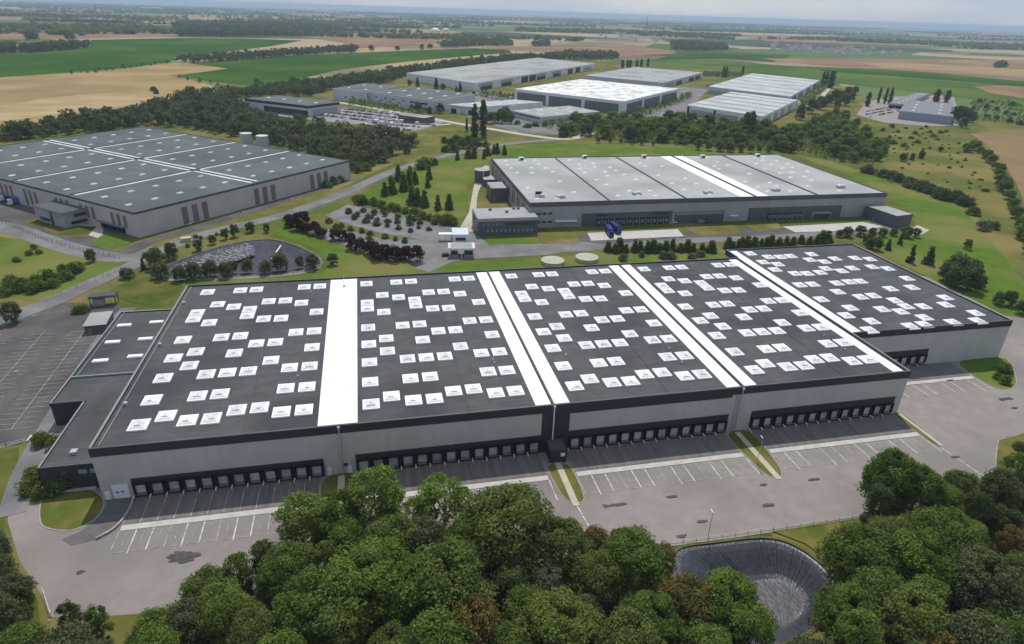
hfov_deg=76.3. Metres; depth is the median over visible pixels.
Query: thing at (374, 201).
shrub
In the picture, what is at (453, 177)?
lawn
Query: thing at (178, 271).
broadleaf tree
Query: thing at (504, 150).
conical tree
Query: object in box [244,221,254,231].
broadleaf tree
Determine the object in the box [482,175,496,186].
pump house
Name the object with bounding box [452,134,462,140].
shrub
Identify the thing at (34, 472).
shrub
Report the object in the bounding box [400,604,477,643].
broadleaf tree
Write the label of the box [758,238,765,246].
conical tree
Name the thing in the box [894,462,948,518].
broadleaf tree
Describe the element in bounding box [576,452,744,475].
concrete strip
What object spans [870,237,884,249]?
broadleaf tree
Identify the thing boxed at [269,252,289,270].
broadleaf tree
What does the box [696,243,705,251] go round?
conical tree
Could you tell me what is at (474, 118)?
poplar tree
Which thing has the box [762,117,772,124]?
broadleaf tree
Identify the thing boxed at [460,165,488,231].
path
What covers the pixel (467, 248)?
gatehouse
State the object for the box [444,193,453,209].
conical tree
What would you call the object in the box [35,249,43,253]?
shrub
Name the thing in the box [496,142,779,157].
lawn
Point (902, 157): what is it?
broadleaf tree
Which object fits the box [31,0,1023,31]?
sky
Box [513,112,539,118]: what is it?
strip window
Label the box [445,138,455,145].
shrub
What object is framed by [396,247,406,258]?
purple leaf tree
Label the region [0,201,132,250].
service yard
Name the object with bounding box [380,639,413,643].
broadleaf tree
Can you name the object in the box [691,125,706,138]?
broadleaf tree
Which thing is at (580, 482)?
bay markings
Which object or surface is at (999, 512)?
broadleaf tree
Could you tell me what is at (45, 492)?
shrub
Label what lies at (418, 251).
purple leaf tree
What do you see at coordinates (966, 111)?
broadleaf tree
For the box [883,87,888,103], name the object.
poplar tree
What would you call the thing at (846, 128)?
young tree
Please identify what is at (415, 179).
conical tree
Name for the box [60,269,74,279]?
shrub
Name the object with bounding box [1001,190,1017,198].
broadleaf tree
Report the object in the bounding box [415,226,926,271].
road
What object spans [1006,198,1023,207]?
broadleaf tree
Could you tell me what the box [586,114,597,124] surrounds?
broadleaf tree
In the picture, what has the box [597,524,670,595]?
broadleaf tree
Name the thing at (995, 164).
broadleaf tree
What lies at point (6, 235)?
dry strip
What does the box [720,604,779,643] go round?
young tree
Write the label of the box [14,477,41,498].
shrub
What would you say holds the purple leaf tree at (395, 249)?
on the ground at (744, 42)
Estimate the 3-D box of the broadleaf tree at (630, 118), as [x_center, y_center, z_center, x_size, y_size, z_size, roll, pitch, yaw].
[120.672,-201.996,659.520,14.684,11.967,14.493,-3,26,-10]
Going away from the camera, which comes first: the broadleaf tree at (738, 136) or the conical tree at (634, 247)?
the conical tree at (634, 247)
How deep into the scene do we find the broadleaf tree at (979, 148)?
587.74 m
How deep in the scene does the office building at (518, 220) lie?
335.03 m
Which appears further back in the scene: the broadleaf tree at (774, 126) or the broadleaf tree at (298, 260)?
the broadleaf tree at (774, 126)
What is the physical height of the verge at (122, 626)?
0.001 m
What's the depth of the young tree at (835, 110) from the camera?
777.19 m
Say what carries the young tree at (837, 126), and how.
on the ground at (744, 42)
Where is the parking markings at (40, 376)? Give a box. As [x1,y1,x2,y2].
[0,331,94,429]
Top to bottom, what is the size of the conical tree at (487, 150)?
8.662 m
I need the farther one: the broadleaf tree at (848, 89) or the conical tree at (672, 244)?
the broadleaf tree at (848, 89)
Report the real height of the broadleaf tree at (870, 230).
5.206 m
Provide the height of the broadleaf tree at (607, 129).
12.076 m
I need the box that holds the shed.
[82,311,113,333]
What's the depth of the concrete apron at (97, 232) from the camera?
322.67 m
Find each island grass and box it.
[40,490,102,529]
[321,473,357,514]
[548,463,583,501]
[728,430,780,476]
[894,412,941,445]
[959,357,1015,388]
[996,433,1023,470]
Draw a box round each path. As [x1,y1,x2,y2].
[337,475,344,518]
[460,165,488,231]
[555,462,579,505]
[735,432,781,478]
[850,99,867,118]
[899,414,941,444]
[913,225,928,234]
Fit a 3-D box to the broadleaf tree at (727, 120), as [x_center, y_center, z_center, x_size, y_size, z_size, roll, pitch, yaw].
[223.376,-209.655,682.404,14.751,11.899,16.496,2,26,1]
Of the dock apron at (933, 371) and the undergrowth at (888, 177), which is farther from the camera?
the undergrowth at (888, 177)
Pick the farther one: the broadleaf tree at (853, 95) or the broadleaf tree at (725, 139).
the broadleaf tree at (853, 95)
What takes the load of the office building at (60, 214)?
on the ground at (744, 42)
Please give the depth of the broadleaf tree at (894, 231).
352.48 m
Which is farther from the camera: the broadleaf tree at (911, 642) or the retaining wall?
the retaining wall
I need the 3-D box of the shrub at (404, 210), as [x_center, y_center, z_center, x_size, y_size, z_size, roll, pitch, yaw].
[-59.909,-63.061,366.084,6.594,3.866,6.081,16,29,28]
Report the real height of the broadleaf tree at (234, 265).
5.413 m
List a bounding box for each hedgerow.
[0,38,91,52]
[69,59,219,84]
[173,43,358,62]
[347,70,827,129]
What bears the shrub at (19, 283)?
on the lawn at (28, 265)
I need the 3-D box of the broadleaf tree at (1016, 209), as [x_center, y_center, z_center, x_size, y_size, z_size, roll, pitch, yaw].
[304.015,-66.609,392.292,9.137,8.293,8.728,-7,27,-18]
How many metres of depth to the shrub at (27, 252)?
290.04 m
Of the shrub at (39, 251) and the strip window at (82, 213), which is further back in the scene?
the strip window at (82, 213)
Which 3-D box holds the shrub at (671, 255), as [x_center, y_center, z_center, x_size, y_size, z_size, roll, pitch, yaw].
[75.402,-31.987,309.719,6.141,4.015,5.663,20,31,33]
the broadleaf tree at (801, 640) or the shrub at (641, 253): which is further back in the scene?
the shrub at (641, 253)
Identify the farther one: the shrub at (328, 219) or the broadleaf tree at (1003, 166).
the broadleaf tree at (1003, 166)
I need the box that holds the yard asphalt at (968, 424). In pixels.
[8,276,1023,616]
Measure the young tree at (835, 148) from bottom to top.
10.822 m
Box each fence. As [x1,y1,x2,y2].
[0,220,119,257]
[44,266,120,299]
[657,514,859,544]
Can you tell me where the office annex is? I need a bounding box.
[37,308,172,492]
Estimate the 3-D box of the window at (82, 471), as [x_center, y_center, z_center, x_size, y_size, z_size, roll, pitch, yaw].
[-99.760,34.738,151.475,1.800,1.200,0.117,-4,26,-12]
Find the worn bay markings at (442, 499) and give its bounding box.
[122,365,980,543]
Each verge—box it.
[0,447,39,637]
[50,613,204,643]
[110,274,182,307]
[155,129,443,246]
[402,132,532,162]
[631,534,772,577]
[774,519,866,571]
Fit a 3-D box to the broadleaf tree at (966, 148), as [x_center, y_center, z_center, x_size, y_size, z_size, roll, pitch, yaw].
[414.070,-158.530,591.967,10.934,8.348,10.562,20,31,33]
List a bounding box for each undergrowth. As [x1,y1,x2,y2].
[558,115,796,147]
[779,110,888,163]
[874,169,973,202]
[969,98,1023,124]
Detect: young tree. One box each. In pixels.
[0,529,13,554]
[0,591,30,636]
[54,598,88,628]
[82,603,114,641]
[221,550,256,595]
[248,538,275,581]
[270,490,329,552]
[311,597,370,643]
[312,539,338,576]
[318,487,362,539]
[341,464,406,535]
[402,497,426,518]
[409,471,473,526]
[654,540,676,583]
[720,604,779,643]
[791,124,803,130]
[796,140,803,148]
[797,130,805,140]
[799,123,808,131]
[804,120,812,128]
[809,130,815,137]
[809,138,819,146]
[810,115,819,124]
[813,128,825,137]
[819,123,829,131]
[820,135,833,146]
[826,140,840,152]
[829,144,840,156]
[830,123,841,131]
[832,107,840,115]
[832,132,840,138]
[834,129,842,136]
[838,152,846,160]
[839,119,848,125]
[839,145,848,152]
[840,110,850,116]
[840,132,852,137]
[840,137,854,151]
[842,113,850,119]
[842,125,850,132]
[846,137,858,147]
[849,152,858,161]
[851,118,861,125]
[851,143,866,154]
[858,147,871,157]
[859,482,896,523]
[860,123,871,131]
[863,131,873,140]
[868,139,884,148]
[871,146,885,159]
[879,144,887,153]
[880,137,890,146]
[902,573,951,621]
[961,489,995,522]
[992,451,1023,485]
[992,524,1023,556]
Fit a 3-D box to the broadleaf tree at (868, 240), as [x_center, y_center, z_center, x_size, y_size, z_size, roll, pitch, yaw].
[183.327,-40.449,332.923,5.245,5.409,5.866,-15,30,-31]
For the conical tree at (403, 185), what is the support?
on the ground at (744, 42)
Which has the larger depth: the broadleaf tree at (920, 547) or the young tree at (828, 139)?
the young tree at (828, 139)
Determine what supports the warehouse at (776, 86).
on the meadow at (600, 67)
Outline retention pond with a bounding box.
[674,538,834,643]
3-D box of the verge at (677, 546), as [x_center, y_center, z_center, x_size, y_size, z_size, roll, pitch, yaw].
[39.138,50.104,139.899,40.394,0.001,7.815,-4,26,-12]
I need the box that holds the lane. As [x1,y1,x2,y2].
[0,307,135,516]
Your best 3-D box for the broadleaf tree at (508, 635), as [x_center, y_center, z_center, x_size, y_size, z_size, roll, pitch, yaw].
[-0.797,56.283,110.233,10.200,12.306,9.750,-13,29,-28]
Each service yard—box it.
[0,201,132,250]
[538,223,884,243]
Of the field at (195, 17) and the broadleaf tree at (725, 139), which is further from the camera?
the field at (195, 17)
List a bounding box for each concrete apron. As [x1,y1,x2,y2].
[78,223,102,237]
[588,229,682,240]
[783,222,882,231]
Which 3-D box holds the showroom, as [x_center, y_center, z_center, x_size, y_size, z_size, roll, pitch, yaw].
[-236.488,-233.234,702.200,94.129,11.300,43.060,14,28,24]
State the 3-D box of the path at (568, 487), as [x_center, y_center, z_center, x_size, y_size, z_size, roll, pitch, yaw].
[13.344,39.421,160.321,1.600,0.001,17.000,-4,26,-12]
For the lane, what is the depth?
160.97 m
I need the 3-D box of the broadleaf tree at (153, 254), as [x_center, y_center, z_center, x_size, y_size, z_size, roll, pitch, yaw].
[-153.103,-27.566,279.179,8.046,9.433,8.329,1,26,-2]
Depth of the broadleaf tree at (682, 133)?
591.81 m
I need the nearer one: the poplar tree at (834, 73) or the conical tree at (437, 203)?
the conical tree at (437, 203)
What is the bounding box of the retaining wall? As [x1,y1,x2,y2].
[96,495,134,538]
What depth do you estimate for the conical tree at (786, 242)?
331.16 m
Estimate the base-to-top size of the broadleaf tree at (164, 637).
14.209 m
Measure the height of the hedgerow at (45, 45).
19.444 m
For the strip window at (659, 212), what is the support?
in the warehouse at (581, 191)
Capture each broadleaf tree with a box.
[0,301,22,324]
[0,552,20,577]
[0,571,38,611]
[0,620,50,643]
[22,31,34,39]
[30,33,39,39]
[33,616,115,643]
[64,32,75,39]
[83,248,96,261]
[119,267,135,278]
[123,602,190,643]
[131,622,194,643]
[145,247,166,265]
[147,261,170,278]
[157,596,217,643]
[163,242,178,259]
[170,265,187,279]
[177,563,237,607]
[183,261,201,278]
[190,576,256,643]
[192,239,202,250]
[201,259,217,276]
[206,235,216,243]
[218,261,233,277]
[219,228,228,238]
[223,600,280,643]
[228,261,237,271]
[229,224,239,235]
[239,257,252,272]
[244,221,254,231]
[252,550,299,609]
[256,540,321,587]
[257,260,271,273]
[257,625,307,643]
[263,223,269,231]
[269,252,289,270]
[269,562,359,643]
[294,255,304,266]
[305,253,319,269]
[314,540,404,642]
[325,517,365,555]
[327,253,338,264]
[355,534,414,606]
[363,511,426,553]
[364,617,413,643]
[376,565,442,635]
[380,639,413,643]
[394,533,499,625]
[400,514,447,553]
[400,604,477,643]
[414,102,421,111]
[435,103,444,113]
[444,505,498,549]
[446,539,492,601]
[450,592,506,643]
[457,480,558,578]
[486,112,495,121]
[490,619,533,643]
[491,556,531,610]
[495,108,507,122]
[500,105,510,118]
[501,581,554,642]
[505,111,515,123]
[511,584,604,643]
[526,560,568,592]
[531,515,595,584]
[557,124,569,136]
[563,592,605,630]
[566,548,627,609]
[568,111,585,123]
[568,123,575,132]
[577,117,591,126]
[579,123,593,135]
[583,524,608,550]
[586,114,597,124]
[586,603,667,643]
[593,112,603,122]
[597,118,608,126]
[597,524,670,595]
[598,124,612,137]
[605,110,619,121]
[611,118,623,127]
[613,121,623,129]
[617,585,642,621]
[619,111,628,120]
[619,590,689,643]
[621,125,638,138]
[625,116,637,123]
[629,110,643,118]
[632,121,643,128]
[634,118,645,128]
[638,126,649,138]
[642,121,656,132]
[645,117,657,122]
[654,121,664,129]
[654,128,667,139]
[656,130,669,141]
[656,570,714,633]
[658,116,668,123]
[662,122,677,135]
[663,110,676,118]
[671,117,682,128]
[674,111,685,118]
[674,128,689,141]
[676,617,732,643]
[678,114,689,124]
[687,112,696,123]
[687,126,703,141]
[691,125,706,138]
[694,119,705,124]
[694,139,702,149]
[699,566,767,643]
[700,123,712,131]
[702,131,712,140]
[703,114,716,124]
[705,141,712,148]
[708,129,717,137]
[715,122,727,132]
[715,139,725,150]
[719,116,731,123]
[721,131,736,140]
[722,137,733,144]
[725,140,735,151]
[728,121,736,127]
[728,126,741,138]
[732,131,748,143]
[737,143,745,151]
[740,110,758,131]
[740,124,752,133]
[740,130,750,141]
[747,143,755,151]
[753,122,763,131]
[755,131,766,141]
[760,120,769,129]
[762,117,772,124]
[764,128,781,141]
[765,143,772,152]
[767,124,778,129]
[770,134,787,149]
[778,140,786,150]
[780,126,790,133]
[782,630,835,643]
[785,130,799,141]
[786,122,798,131]
[787,142,796,151]
[794,104,806,118]
[806,98,820,112]
[806,580,890,643]
[815,521,906,589]
[816,96,828,109]
[824,94,833,104]
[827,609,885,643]
[832,89,840,101]
[834,99,841,108]
[835,230,843,235]
[839,93,850,105]
[843,226,854,236]
[844,86,852,93]
[847,91,855,99]
[847,561,907,621]
[852,86,859,92]
[854,225,867,235]
[855,446,923,518]
[860,516,918,574]
[862,234,872,242]
[865,238,873,247]
[865,515,894,526]
[868,227,877,236]
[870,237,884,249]
[870,526,968,610]
[875,581,955,643]
[878,228,887,236]
[889,228,897,234]
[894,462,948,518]
[898,627,958,643]
[900,152,907,160]
[900,225,915,237]
[904,640,924,643]
[906,504,987,552]
[913,228,921,236]
[917,483,969,519]
[918,150,925,157]
[935,542,1023,624]
[937,261,956,278]
[942,263,969,287]
[942,469,980,510]
[943,251,975,276]
[944,605,1019,643]
[949,105,963,120]
[956,265,986,290]
[957,117,969,127]
[959,106,969,119]
[960,519,991,549]
[961,143,973,151]
[961,258,985,272]
[962,107,974,117]
[962,272,985,290]
[963,239,973,248]
[964,599,1023,643]
[967,112,977,121]
[967,139,981,149]
[975,146,984,152]
[977,467,1022,517]
[978,277,988,288]
[980,149,993,158]
[984,499,1023,539]
[985,154,998,162]
[990,162,999,168]
[992,290,1007,304]
[993,173,1008,182]
[993,482,1023,514]
[994,169,1006,174]
[995,163,1006,170]
[995,179,1013,190]
[1001,177,1014,185]
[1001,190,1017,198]
[1002,290,1018,305]
[1002,549,1023,582]
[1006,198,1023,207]
[1008,205,1023,217]
[1013,215,1023,225]
[1014,223,1023,239]
[1014,299,1023,313]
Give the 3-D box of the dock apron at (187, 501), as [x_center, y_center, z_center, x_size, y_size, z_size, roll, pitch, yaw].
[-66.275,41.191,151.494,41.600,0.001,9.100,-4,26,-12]
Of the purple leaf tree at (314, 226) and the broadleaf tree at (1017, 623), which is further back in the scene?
the purple leaf tree at (314, 226)
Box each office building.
[32,200,87,227]
[398,113,434,122]
[472,206,537,235]
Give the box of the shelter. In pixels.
[87,291,118,306]
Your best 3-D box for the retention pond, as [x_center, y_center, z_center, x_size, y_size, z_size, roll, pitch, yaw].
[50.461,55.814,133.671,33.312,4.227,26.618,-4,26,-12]
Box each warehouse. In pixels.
[0,126,349,237]
[88,243,1012,499]
[332,83,395,103]
[372,87,474,112]
[406,58,594,91]
[491,153,886,227]
[514,79,678,113]
[585,67,702,87]
[686,92,796,124]
[707,73,819,99]
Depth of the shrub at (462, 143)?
539.26 m
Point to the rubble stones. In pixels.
(247, 251)
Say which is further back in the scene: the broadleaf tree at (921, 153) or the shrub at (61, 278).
the broadleaf tree at (921, 153)
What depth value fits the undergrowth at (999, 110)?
885.57 m
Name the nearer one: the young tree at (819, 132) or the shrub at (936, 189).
the shrub at (936, 189)
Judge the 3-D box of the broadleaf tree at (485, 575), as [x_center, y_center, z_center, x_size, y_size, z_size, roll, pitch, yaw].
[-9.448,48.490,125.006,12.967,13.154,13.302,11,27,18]
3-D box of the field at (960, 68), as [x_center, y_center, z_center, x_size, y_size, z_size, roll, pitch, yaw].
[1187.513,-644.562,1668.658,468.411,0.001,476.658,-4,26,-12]
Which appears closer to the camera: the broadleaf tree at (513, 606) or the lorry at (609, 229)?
the broadleaf tree at (513, 606)
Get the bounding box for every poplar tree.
[470,104,478,137]
[478,99,488,136]
[820,71,825,85]
[824,70,829,86]
[827,71,833,87]
[831,71,836,87]
[865,91,871,105]
[876,87,882,102]
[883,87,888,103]
[887,87,894,103]
[932,89,941,101]
[943,90,952,101]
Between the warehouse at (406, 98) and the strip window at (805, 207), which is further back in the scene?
the warehouse at (406, 98)
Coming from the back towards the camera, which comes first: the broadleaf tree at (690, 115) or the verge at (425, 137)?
the broadleaf tree at (690, 115)
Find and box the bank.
[152,266,320,280]
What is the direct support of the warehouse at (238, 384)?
on the yard asphalt at (968, 424)
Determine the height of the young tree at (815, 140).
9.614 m
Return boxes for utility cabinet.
[180,236,190,241]
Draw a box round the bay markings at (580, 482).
[109,379,992,596]
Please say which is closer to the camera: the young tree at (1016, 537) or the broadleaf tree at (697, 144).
the young tree at (1016, 537)
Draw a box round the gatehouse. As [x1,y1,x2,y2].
[448,243,474,257]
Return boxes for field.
[0,32,177,38]
[0,38,301,76]
[0,39,20,43]
[0,62,226,124]
[0,94,152,120]
[139,15,300,22]
[180,48,511,83]
[300,32,445,47]
[380,28,460,33]
[481,45,675,54]
[602,59,1023,109]
[645,44,737,50]
[659,53,790,61]
[748,35,946,46]
[761,58,1023,78]
[806,66,1023,86]
[858,62,1023,75]
[971,129,1023,199]
[976,85,1023,97]
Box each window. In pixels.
[71,218,87,224]
[73,212,85,216]
[78,469,87,473]
[401,118,421,121]
[456,238,465,240]
[465,251,472,254]
[505,222,534,224]
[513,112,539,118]
[596,212,668,215]
[676,211,723,214]
[768,207,826,209]
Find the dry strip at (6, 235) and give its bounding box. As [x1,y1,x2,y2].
[0,232,25,240]
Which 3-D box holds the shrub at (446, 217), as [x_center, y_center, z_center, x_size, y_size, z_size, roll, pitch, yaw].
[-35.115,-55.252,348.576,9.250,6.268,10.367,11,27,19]
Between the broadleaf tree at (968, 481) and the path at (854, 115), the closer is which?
the broadleaf tree at (968, 481)
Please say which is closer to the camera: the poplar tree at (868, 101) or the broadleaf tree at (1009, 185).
the broadleaf tree at (1009, 185)
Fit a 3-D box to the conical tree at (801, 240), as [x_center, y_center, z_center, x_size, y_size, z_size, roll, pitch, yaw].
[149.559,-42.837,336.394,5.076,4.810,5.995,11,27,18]
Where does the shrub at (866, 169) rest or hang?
on the ground at (744, 42)
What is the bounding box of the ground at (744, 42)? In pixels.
[0,0,1023,643]
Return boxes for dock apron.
[123,477,319,523]
[358,453,546,493]
[567,432,739,470]
[751,414,914,448]
[905,362,968,380]
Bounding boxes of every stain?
[166,551,200,562]
[169,551,184,558]
[608,502,624,505]
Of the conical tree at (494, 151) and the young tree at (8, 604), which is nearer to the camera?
the young tree at (8, 604)
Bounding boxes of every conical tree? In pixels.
[140,258,146,269]
[380,182,389,196]
[387,176,396,190]
[390,179,397,193]
[394,164,400,181]
[398,173,408,191]
[405,185,415,204]
[406,166,412,178]
[406,169,413,185]
[411,187,420,206]
[412,170,419,183]
[418,189,429,207]
[424,176,430,187]
[425,165,432,179]
[433,78,438,88]
[433,194,442,209]
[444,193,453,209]
[455,149,459,159]
[457,82,462,91]
[464,145,471,158]
[471,145,477,157]
[485,144,491,155]
[491,144,497,153]
[496,143,500,153]
[502,144,507,154]
[602,240,612,252]
[610,243,620,253]
[616,237,624,251]
[622,243,628,252]
[629,239,639,251]
[637,240,643,249]
[643,240,652,253]
[650,238,658,252]
[653,243,661,253]
[661,240,671,251]
[669,238,676,251]
[674,243,684,252]
[683,239,692,252]
[691,243,696,251]
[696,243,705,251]
[705,240,718,253]
[722,237,732,248]
[731,241,736,248]
[736,238,743,248]
[741,236,747,247]
[744,235,753,247]
[750,236,759,247]
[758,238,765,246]
[763,236,769,246]
[765,234,776,246]
[776,237,782,246]
[782,236,790,246]
[789,236,798,245]
[796,234,805,244]
[805,236,813,244]
[813,234,820,243]
[817,230,829,243]
[824,230,833,242]
[884,239,891,250]
[897,233,903,244]
[905,245,916,262]
[920,246,935,264]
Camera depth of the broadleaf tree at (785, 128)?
634.84 m
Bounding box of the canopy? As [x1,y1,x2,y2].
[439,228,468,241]
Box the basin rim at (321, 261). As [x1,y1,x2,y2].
[160,239,322,278]
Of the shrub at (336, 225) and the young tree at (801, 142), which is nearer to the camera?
the shrub at (336, 225)
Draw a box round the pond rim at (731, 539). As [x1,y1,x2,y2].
[670,536,832,643]
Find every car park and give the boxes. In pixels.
[0,302,121,445]
[325,205,472,242]
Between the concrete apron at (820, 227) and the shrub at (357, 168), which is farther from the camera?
the shrub at (357, 168)
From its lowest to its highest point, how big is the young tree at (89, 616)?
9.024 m
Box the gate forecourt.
[384,232,601,264]
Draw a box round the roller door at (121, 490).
[111,484,130,498]
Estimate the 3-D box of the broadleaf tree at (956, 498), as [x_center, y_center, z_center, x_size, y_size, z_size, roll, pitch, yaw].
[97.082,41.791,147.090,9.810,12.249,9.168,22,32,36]
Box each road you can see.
[0,137,581,326]
[0,221,152,261]
[117,179,354,253]
[322,228,424,261]
[336,101,594,139]
[385,124,451,132]
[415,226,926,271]
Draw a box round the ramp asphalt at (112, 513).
[62,497,131,545]
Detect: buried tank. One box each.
[541,256,563,266]
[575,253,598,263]
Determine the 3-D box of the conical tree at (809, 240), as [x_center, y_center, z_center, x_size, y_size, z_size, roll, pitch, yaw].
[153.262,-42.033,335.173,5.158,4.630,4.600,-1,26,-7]
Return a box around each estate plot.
[233,98,443,130]
[467,92,577,134]
[639,86,707,116]
[798,88,829,105]
[857,95,961,125]
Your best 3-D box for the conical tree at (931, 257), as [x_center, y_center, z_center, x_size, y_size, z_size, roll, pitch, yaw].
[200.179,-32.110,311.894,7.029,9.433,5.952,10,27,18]
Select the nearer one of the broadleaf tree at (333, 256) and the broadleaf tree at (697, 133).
the broadleaf tree at (333, 256)
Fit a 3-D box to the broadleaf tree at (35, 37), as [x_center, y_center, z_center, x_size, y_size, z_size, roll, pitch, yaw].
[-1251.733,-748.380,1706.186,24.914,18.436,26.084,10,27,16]
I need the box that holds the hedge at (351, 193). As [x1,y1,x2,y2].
[310,171,401,212]
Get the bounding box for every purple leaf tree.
[281,214,293,225]
[288,217,300,227]
[291,211,309,230]
[300,222,308,232]
[307,221,321,232]
[316,228,326,237]
[328,228,337,239]
[336,229,347,240]
[344,232,355,249]
[352,237,365,249]
[363,240,369,250]
[365,240,379,253]
[369,242,384,260]
[380,244,389,257]
[383,248,390,259]
[389,244,402,260]
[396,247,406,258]
[400,245,411,258]
[408,245,425,261]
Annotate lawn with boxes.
[0,237,118,301]
[25,218,96,236]
[91,233,135,247]
[181,227,724,289]
[352,156,492,219]
[481,234,539,243]
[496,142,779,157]
[537,232,579,243]
[683,225,741,235]
[744,223,781,231]
[790,153,1023,317]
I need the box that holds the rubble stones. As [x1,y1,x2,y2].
[169,243,254,272]
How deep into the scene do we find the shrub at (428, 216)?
354.08 m
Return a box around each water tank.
[239,132,252,143]
[256,134,268,146]
[474,168,489,182]
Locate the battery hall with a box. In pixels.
[863,204,912,227]
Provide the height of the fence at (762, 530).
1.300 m
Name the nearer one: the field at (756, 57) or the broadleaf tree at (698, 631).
the broadleaf tree at (698, 631)
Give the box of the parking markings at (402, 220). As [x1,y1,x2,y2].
[329,203,471,240]
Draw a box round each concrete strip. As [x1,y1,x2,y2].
[120,505,305,530]
[366,475,548,500]
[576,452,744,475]
[768,432,920,452]
[906,376,973,384]
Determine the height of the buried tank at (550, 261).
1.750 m
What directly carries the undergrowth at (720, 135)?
on the ground at (744, 42)
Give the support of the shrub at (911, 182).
on the ground at (744, 42)
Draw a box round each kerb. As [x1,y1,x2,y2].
[39,490,104,530]
[547,462,583,503]
[671,526,804,545]
[727,430,781,477]
[893,413,942,446]
[958,357,1016,389]
[995,433,1021,466]
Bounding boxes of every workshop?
[448,99,542,115]
[512,106,599,122]
[888,92,929,108]
[898,100,953,124]
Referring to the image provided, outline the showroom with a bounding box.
[245,95,339,116]
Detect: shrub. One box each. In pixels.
[0,273,17,287]
[0,283,15,297]
[10,277,30,292]
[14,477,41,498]
[21,465,36,479]
[22,465,42,487]
[23,282,43,293]
[24,250,33,254]
[28,274,41,281]
[28,430,49,449]
[29,244,38,249]
[29,488,45,503]
[32,278,50,289]
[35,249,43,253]
[36,484,54,499]
[37,268,56,280]
[43,434,59,450]
[45,278,61,288]
[45,476,74,496]
[49,273,67,283]
[56,263,65,272]
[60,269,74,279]
[63,261,82,274]
[70,305,83,314]
[75,261,86,270]
[77,303,90,313]
[320,180,332,188]
[325,217,332,222]
[329,176,337,184]
[332,223,340,228]
[345,208,352,213]
[346,225,354,231]
[351,213,357,219]
[353,165,363,172]
[353,193,367,204]
[358,227,365,233]
[359,162,372,170]
[362,217,370,222]
[364,213,373,219]
[365,236,374,241]
[366,230,373,235]
[367,159,375,165]
[367,196,382,206]
[369,209,377,214]
[371,220,381,226]
[378,200,386,207]
[380,205,390,211]
[381,233,389,238]
[387,202,395,208]
[391,203,402,211]
[394,217,400,223]
[400,207,410,213]
[401,237,407,242]
[405,213,417,221]
[405,220,413,225]
[408,207,421,215]
[413,159,427,169]
[417,211,426,218]
[423,158,433,164]
[423,213,432,220]
[428,157,438,165]
[429,217,439,224]
[433,213,441,222]
[438,212,453,225]
[440,136,446,142]
[440,145,449,151]
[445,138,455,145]
[447,216,458,225]
[448,143,459,151]
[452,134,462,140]
[456,138,467,148]
[463,135,473,143]
[469,137,482,146]
[469,141,477,148]
[481,140,490,147]
[522,123,531,127]
[530,122,539,126]
[617,253,628,260]
[638,250,645,256]
[658,250,668,259]
[665,251,677,260]
[687,253,697,259]
[694,250,706,256]
[860,164,875,174]
[876,169,889,176]
[884,170,898,179]
[893,172,903,182]
[901,176,916,184]
[901,180,922,188]
[910,179,930,191]
[922,183,937,193]
[930,186,945,197]
[933,187,951,200]
[947,189,963,200]
[953,194,969,203]
[962,197,977,207]
[965,206,981,216]
[975,220,993,230]
[990,221,1001,229]
[992,362,1013,373]
[992,372,1003,381]
[997,375,1012,386]
[1010,440,1023,451]
[1015,120,1023,124]
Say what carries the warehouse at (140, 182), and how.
on the ground at (744, 42)
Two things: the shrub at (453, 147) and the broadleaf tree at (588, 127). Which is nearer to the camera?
the shrub at (453, 147)
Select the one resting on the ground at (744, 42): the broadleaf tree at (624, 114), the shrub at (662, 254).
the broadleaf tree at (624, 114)
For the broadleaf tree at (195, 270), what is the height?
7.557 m
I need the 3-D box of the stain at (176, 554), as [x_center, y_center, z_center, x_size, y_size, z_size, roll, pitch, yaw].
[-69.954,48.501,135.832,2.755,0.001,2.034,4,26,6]
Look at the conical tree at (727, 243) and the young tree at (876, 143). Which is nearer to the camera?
the conical tree at (727, 243)
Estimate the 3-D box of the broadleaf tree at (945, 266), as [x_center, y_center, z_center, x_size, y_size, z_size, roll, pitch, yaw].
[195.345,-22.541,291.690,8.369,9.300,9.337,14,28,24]
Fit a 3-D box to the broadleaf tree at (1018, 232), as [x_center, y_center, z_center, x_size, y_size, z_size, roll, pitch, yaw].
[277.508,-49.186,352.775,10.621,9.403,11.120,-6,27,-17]
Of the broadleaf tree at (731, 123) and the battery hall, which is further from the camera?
the broadleaf tree at (731, 123)
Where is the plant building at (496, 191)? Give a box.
[486,182,507,201]
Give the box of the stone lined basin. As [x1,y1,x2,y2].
[158,239,319,277]
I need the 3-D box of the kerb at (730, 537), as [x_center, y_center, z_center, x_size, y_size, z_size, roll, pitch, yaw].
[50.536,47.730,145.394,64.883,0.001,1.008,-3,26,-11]
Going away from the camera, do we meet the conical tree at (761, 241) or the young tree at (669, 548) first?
the young tree at (669, 548)
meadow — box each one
[361,58,862,128]
[882,123,1023,280]
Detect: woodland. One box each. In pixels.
[0,1,1023,49]
[0,90,419,170]
[171,19,335,35]
[176,52,561,100]
[437,37,619,59]
[669,39,1008,67]
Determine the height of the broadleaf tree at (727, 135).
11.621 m
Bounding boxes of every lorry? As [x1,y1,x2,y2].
[0,193,5,200]
[6,196,18,204]
[605,224,613,236]
[610,221,621,233]
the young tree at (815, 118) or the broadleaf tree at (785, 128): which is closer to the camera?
the broadleaf tree at (785, 128)
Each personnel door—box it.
[104,491,111,499]
[327,468,331,474]
[347,465,352,472]
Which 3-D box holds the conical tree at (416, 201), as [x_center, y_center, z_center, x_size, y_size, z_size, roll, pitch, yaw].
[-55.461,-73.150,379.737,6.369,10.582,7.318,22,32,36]

